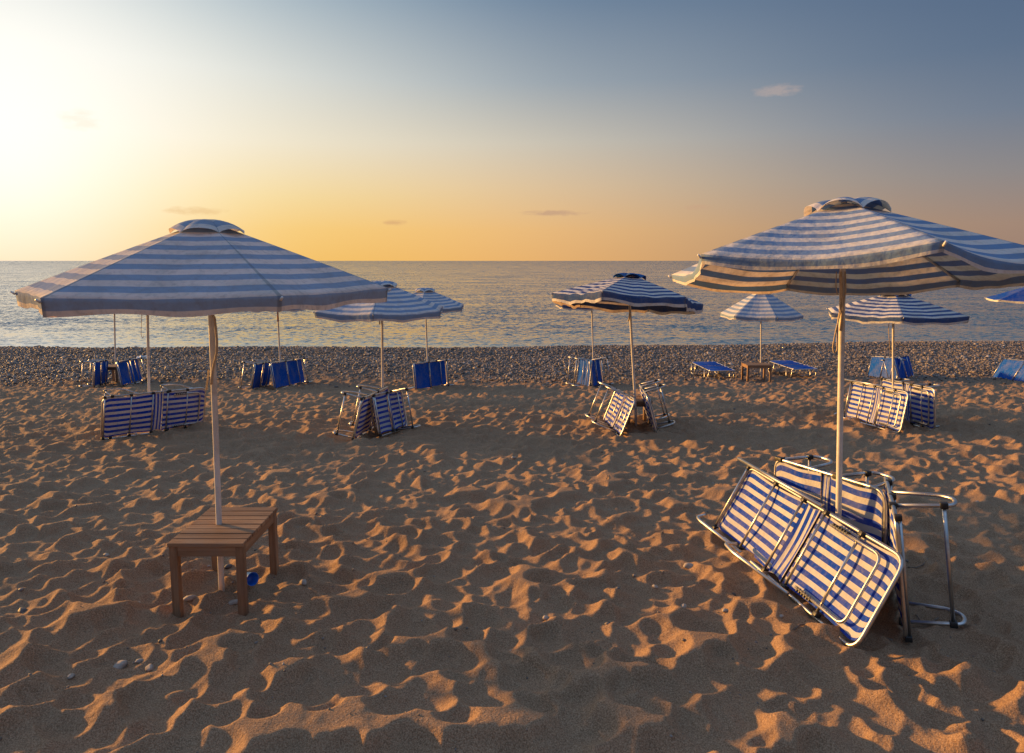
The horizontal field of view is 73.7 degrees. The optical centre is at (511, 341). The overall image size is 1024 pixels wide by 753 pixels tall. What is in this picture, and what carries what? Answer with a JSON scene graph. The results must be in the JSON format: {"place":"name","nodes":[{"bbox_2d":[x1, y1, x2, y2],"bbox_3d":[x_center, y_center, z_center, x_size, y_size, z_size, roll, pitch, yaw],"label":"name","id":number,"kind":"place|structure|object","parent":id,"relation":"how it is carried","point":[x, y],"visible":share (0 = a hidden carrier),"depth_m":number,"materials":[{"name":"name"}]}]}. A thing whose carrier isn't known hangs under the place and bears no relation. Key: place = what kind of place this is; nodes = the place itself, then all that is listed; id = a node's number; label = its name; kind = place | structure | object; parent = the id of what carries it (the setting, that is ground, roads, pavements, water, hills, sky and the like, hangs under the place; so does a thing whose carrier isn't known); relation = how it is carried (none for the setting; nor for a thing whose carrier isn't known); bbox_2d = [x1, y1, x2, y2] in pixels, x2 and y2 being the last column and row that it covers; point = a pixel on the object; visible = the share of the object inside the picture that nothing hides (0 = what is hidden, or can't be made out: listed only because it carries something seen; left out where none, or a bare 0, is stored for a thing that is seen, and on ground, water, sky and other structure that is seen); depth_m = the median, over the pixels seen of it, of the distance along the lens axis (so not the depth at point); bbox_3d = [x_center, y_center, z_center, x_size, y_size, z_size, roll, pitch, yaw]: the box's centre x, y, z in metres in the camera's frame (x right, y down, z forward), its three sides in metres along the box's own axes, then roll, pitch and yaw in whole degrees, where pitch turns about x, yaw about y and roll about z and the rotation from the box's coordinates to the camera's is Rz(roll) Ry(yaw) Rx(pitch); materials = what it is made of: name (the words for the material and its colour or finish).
{"place":"outdoors","nodes":[
{"label":"outdoors","id":0,"kind":"place"},
{"bbox_2d":[0,342,1023,752],"bbox_3d":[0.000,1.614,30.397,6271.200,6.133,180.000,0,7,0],"label":"beach sand","id":1,"kind":"structure","parent":0,"point":[632,674],"depth_m":4.72,"materials":[{"name":"beige sand"}]},
{"bbox_2d":[18,607,27,612],"bbox_3d":[-3.106,1.711,4.335,0.072,0.031,0.050,14,12,33],"label":"stone","id":2,"kind":"object","parent":1,"relation":"on","point":[22,609],"visible":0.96,"depth_m":4.32,"materials":[{"name":"grey stone"}]},
{"bbox_2d":[67,673,74,678],"bbox_3d":[-2.334,1.774,3.616,0.035,0.023,0.048,10,-2,-8],"label":"stone","id":3,"kind":"object","parent":1,"relation":"on","point":[71,676],"visible":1,"depth_m":3.60,"materials":[{"name":"grey stone"}]},
{"bbox_2d":[79,359,107,387],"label":"sun lounger","id":4,"kind":"object","parent":1,"relation":"on","point":[100,368],"visible":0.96,"depth_m":17.11,"materials":[{"name":"fabric"}]},
{"bbox_2d":[107,364,118,382],"bbox_3d":[-10.435,0.929,17.956,0.380,0.570,0.450,0,7,0],"label":"side table","id":5,"kind":"object","parent":1,"relation":"on","point":[112,367],"visible":0.3,"depth_m":17.75,"materials":[{"name":"brown wood"}]},
{"bbox_2d":[114,314,115,380],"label":"beach umbrella","id":6,"kind":"object","parent":1,"relation":"on","point":[114,342],"visible":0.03,"depth_m":18.17,"materials":[{"name":"white metal"}]},
{"bbox_2d":[113,660,127,668],"bbox_3d":[-2.147,1.779,3.739,0.060,0.038,0.088,9,17,28],"label":"stone","id":7,"kind":"object","parent":1,"relation":"on","point":[120,664],"visible":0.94,"depth_m":3.73,"materials":[{"name":"grey stone"}]},
{"bbox_2d":[116,357,150,386],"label":"sun lounger","id":8,"kind":"object","parent":1,"relation":"on","point":[134,371],"visible":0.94,"depth_m":17.57,"materials":[{"name":"fabric"}]},
{"bbox_2d":[135,658,143,662],"bbox_3d":[-2.058,1.770,3.778,0.054,0.024,0.036,9,-6,-41],"label":"stone","id":9,"kind":"object","parent":1,"relation":"on","point":[140,660],"visible":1,"depth_m":3.77,"materials":[{"name":"grey stone"}]},
{"bbox_2d":[141,315,149,391],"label":"beach umbrella","id":10,"kind":"object","parent":1,"relation":"on","point":[148,352],"visible":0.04,"depth_m":10.26,"materials":[{"name":"white metal"}]},
{"bbox_2d":[145,664,153,671],"bbox_3d":[-1.974,1.780,3.720,0.044,0.028,0.062,-6,9,-30],"label":"stone","id":11,"kind":"object","parent":1,"relation":"on","point":[149,667],"visible":1,"depth_m":3.71,"materials":[{"name":"grey stone"}]},
{"bbox_2d":[100,384,205,439],"bbox_3d":[-5.370,1.019,10.161,0.463,0.752,1.526,5,8,37],"label":"sun lounger","id":12,"kind":"object","parent":1,"relation":"on","point":[130,413],"visible":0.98,"depth_m":9.98,"materials":[{"name":"fabric"}]},
{"bbox_2d":[183,595,196,601],"bbox_3d":[-2.085,1.664,4.419,0.082,0.040,0.056,-8,5,-16],"label":"stone","id":13,"kind":"object","parent":1,"relation":"on","point":[188,598],"visible":1,"depth_m":4.40,"materials":[{"name":"grey stone"}]},
{"bbox_2d":[10,219,391,590],"bbox_3d":[-1.918,0.564,4.446,2.230,2.676,2.149,0,7,0],"label":"beach umbrella","id":14,"kind":"object","parent":1,"relation":"on","point":[210,268],"visible":0.99,"depth_m":3.77,"materials":[{"name":"blue fabric"}]},
{"bbox_2d":[167,507,278,617],"bbox_3d":[-1.890,1.497,4.549,0.469,0.579,0.625,0,7,0],"label":"side table","id":15,"kind":"object","parent":1,"relation":"on","point":[238,532],"visible":0.81,"depth_m":4.31,"materials":[{"name":"brown wood"}]},
{"bbox_2d":[224,564,231,568],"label":"stone","id":16,"kind":"object","parent":1,"relation":"on","point":[227,566],"visible":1,"depth_m":4.99,"materials":[{"name":"grey stone"}]},
{"bbox_2d":[228,599,237,604],"bbox_3d":[-1.810,1.697,4.434,0.068,0.033,0.050,-8,14,-24],"label":"stone","id":17,"kind":"object","parent":1,"relation":"on","point":[232,602],"visible":0.94,"depth_m":4.42,"materials":[{"name":"grey stone"}]},
{"bbox_2d":[247,572,258,585],"bbox_3d":[-1.754,1.590,4.570,0.073,0.088,0.088,-11,-2,39],"label":"cup","id":18,"kind":"object","parent":1,"relation":"on","point":[252,578],"visible":0.78,"depth_m":4.59,"materials":[{"name":"blue plastic"}]},
{"bbox_2d":[238,359,271,388],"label":"sun lounger","id":19,"kind":"object","parent":1,"relation":"on","point":[258,375],"visible":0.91,"depth_m":16.25,"materials":[{"name":"fabric"}]},
{"bbox_2d":[250,309,305,362],"bbox_3d":[-5.941,-0.006,17.393,2.142,2.709,2.202,0,7,0],"label":"beach umbrella","id":20,"kind":"object","parent":1,"relation":"on","point":[293,310],"visible":0.03,"depth_m":17.31,"materials":[{"name":"metal"}]},
{"bbox_2d":[270,357,312,389],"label":"sun lounger","id":21,"kind":"object","parent":1,"relation":"on","point":[295,374],"visible":1,"depth_m":16.94,"materials":[{"name":"fabric"}]},
{"bbox_2d":[300,579,306,584],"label":"stone","id":22,"kind":"object","parent":1,"relation":"on","point":[303,581],"visible":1,"depth_m":4.67,"materials":[{"name":"grey stone"}]},
{"bbox_2d":[333,384,388,439],"bbox_3d":[-2.250,1.022,10.227,0.490,0.773,1.590,0,7,3],"label":"sun lounger","id":23,"kind":"object","parent":1,"relation":"on","point":[363,422],"visible":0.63,"depth_m":9.77,"materials":[{"name":"metal"}]},
{"bbox_2d":[312,281,443,387],"bbox_3d":[-2.025,0.307,10.734,1.972,2.503,2.186,0,7,0],"label":"beach umbrella","id":24,"kind":"object","parent":1,"relation":"on","point":[401,306],"visible":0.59,"depth_m":10.03,"materials":[{"name":"blue fabric"}]},
{"bbox_2d":[370,387,420,436],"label":"sun lounger","id":25,"kind":"object","parent":1,"relation":"on","point":[395,410],"visible":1,"depth_m":10.13,"materials":[{"name":"fabric"}]},
{"bbox_2d":[413,359,453,390],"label":"sun lounger","id":26,"kind":"object","parent":1,"relation":"on","point":[436,376],"visible":0.95,"depth_m":16.43,"materials":[{"name":"fabric"}]},
{"bbox_2d":[413,287,464,360],"bbox_3d":[-2.105,0.030,16.693,1.902,2.667,2.150,0,7,0],"label":"beach umbrella","id":27,"kind":"object","parent":1,"relation":"on","point":[449,304],"visible":0.6,"depth_m":16.24,"materials":[{"name":"blue fabric"}]},
{"bbox_2d":[0,340,1023,752],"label":"pebbles","id":28,"kind":"object","parent":1,"relation":"on","point":[926,360],"visible":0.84,"depth_m":23.94,"materials":[{"name":"grey stone"}]},
{"bbox_2d":[556,304,596,358],"bbox_3d":[2.104,-0.034,18.175,1.898,2.738,2.084,0,7,0],"label":"beach umbrella","id":29,"kind":"object","parent":1,"relation":"on","point":[566,307],"visible":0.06,"depth_m":17.60,"materials":[{"name":"white metal"}]},
{"bbox_2d":[565,356,591,386],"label":"sun lounger","id":30,"kind":"object","parent":1,"relation":"on","point":[583,364],"visible":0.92,"depth_m":16.98,"materials":[{"name":"fabric"}]},
{"bbox_2d":[589,357,613,386],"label":"sun lounger","id":31,"kind":"object","parent":1,"relation":"on","point":[598,372],"visible":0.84,"depth_m":16.91,"materials":[{"name":"fabric"}]},
{"bbox_2d":[585,381,634,435],"bbox_3d":[1.468,1.025,10.381,0.610,0.744,1.441,0,7,0],"label":"sun lounger","id":32,"kind":"object","parent":1,"relation":"on","point":[615,406],"visible":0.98,"depth_m":10.35,"materials":[{"name":"fabric"}]},
{"bbox_2d":[550,273,704,425],"bbox_3d":[1.760,0.267,10.457,2.363,2.616,2.090,0,7,0],"label":"beach umbrella","id":33,"kind":"object","parent":1,"relation":"on","point":[627,292],"visible":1,"depth_m":9.95,"materials":[{"name":"blue fabric"}]},
{"bbox_2d":[623,395,652,423],"bbox_3d":[2.014,1.171,11.012,0.400,0.511,0.500,0,7,0],"label":"side table","id":34,"kind":"object","parent":1,"relation":"on","point":[640,402],"visible":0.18,"depth_m":10.80,"materials":[{"name":"brown wood"}]},
{"bbox_2d":[638,379,675,432],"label":"sun lounger","id":35,"kind":"object","parent":1,"relation":"on","point":[649,411],"visible":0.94,"depth_m":10.55,"materials":[{"name":"metal"}]},
{"bbox_2d":[683,563,692,568],"bbox_3d":[1.299,1.647,4.997,0.090,0.041,0.067,8,14,12],"label":"stone","id":36,"kind":"object","parent":1,"relation":"on","point":[687,565],"visible":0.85,"depth_m":4.98,"materials":[{"name":"white stone"}]},
{"bbox_2d":[691,361,734,377],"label":"sun lounger","id":37,"kind":"object","parent":1,"relation":"on","point":[709,366],"visible":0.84,"depth_m":19.73,"materials":[{"name":"fabric"}]},
{"bbox_2d":[741,363,771,381],"bbox_3d":[6.609,0.909,18.488,0.660,0.591,0.500,0,7,0],"label":"side table","id":38,"kind":"object","parent":1,"relation":"on","point":[764,366],"visible":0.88,"depth_m":18.26,"materials":[{"name":"brown wood"}]},
{"bbox_2d":[720,294,803,375],"bbox_3d":[7.167,-0.106,19.743,2.061,2.839,2.330,0,7,0],"label":"beach umbrella","id":39,"kind":"object","parent":1,"relation":"on","point":[763,307],"visible":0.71,"depth_m":19.11,"materials":[{"name":"blue fabric"}]},
{"bbox_2d":[768,360,816,376],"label":"sun lounger","id":40,"kind":"object","parent":1,"relation":"on","point":[792,365],"visible":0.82,"depth_m":20.19,"materials":[{"name":"fabric"}]},
{"bbox_2d":[793,623,804,629],"bbox_3d":[1.698,1.688,4.042,0.116,0.025,0.016,-5,8,-38],"label":"twig","id":41,"kind":"object","parent":1,"relation":"on","point":[798,625],"visible":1,"depth_m":4.04,"materials":[{"name":"brown wood"}]},
{"bbox_2d":[696,457,903,646],"bbox_3d":[1.853,1.370,4.804,0.476,0.603,2.038,-1,7,-8],"label":"sun lounger","id":42,"kind":"object","parent":1,"relation":"on","point":[845,579],"visible":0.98,"depth_m":4.52,"materials":[{"name":"fabric"}]},
{"bbox_2d":[774,454,894,554],"bbox_3d":[2.367,1.281,4.905,0.362,0.782,1.056,-2,7,-20],"label":"sun lounger","id":43,"kind":"object","parent":1,"relation":"on","point":[861,507],"visible":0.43,"depth_m":4.73,"materials":[{"name":"fabric"}]},
{"bbox_2d":[799,511,887,551],"bbox_3d":[2.345,1.522,4.816,0.400,0.491,0.500,-1,7,-9],"label":"side table","id":44,"kind":"object","parent":1,"relation":"on","point":[811,529],"visible":0.01,"depth_m":4.88,"materials":[{"name":"brown wood"}]},
{"bbox_2d":[668,197,1023,523],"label":"beach umbrella","id":45,"kind":"object","parent":1,"relation":"on","point":[842,247],"visible":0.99,"depth_m":4.02,"materials":[{"name":"blue fabric"}]},
{"bbox_2d":[834,379,908,432],"bbox_3d":[5.608,1.014,10.822,0.329,0.726,1.710,0,7,-3],"label":"sun lounger","id":46,"kind":"object","parent":1,"relation":"on","point":[862,404],"visible":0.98,"depth_m":10.69,"materials":[{"name":"fabric"}]},
{"bbox_2d":[867,356,905,377],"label":"sun lounger","id":47,"kind":"object","parent":1,"relation":"on","point":[876,366],"visible":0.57,"depth_m":19.68,"materials":[{"name":"fabric"}]},
{"bbox_2d":[881,355,913,380],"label":"sun lounger","id":48,"kind":"object","parent":1,"relation":"on","point":[901,372],"visible":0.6,"depth_m":19.42,"materials":[{"name":"fabric"}]},
{"bbox_2d":[826,294,970,390],"bbox_3d":[6.258,0.357,11.309,2.230,2.354,2.089,0,7,0],"label":"beach umbrella","id":49,"kind":"object","parent":1,"relation":"on","point":[897,309],"visible":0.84,"depth_m":10.67,"materials":[{"name":"blue fabric"}]},
{"bbox_2d":[880,378,939,429],"bbox_3d":[6.479,0.997,10.972,0.371,0.764,1.624,0,7,2],"label":"sun lounger","id":50,"kind":"object","parent":1,"relation":"on","point":[920,409],"visible":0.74,"depth_m":10.61,"materials":[{"name":"fabric"}]},
{"bbox_2d":[883,476,966,642],"bbox_3d":[2.562,1.315,4.242,0.454,0.801,0.908,3,7,26],"label":"sun lounger","id":51,"kind":"object","parent":1,"relation":"on","point":[895,540],"visible":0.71,"depth_m":4.02,"materials":[{"name":"metal"}]},
{"bbox_2d":[985,287,1023,303],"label":"beach umbrella","id":52,"kind":"object","parent":1,"relation":"on","point":[1015,296],"visible":1,"depth_m":19.07,"materials":[{"name":"blue fabric"}]},
{"bbox_2d":[992,358,1023,381],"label":"sun lounger","id":53,"kind":"object","parent":1,"relation":"on","point":[1007,368],"visible":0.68,"depth_m":19.00,"materials":[{"name":"fabric"}]},
{"bbox_2d":[0,261,1023,347],"bbox_3d":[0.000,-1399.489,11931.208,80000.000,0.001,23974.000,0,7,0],"label":"sea","id":54,"kind":"structure","parent":0,"point":[509,303],"depth_m":46.94,"materials":[{"name":"blue liquid"}]},
{"bbox_2d":[0,0,1023,260],"label":"sky","id":55,"kind":"structure","parent":0,"point":[319,130],"materials":[{"name":"blue"}]}
]}

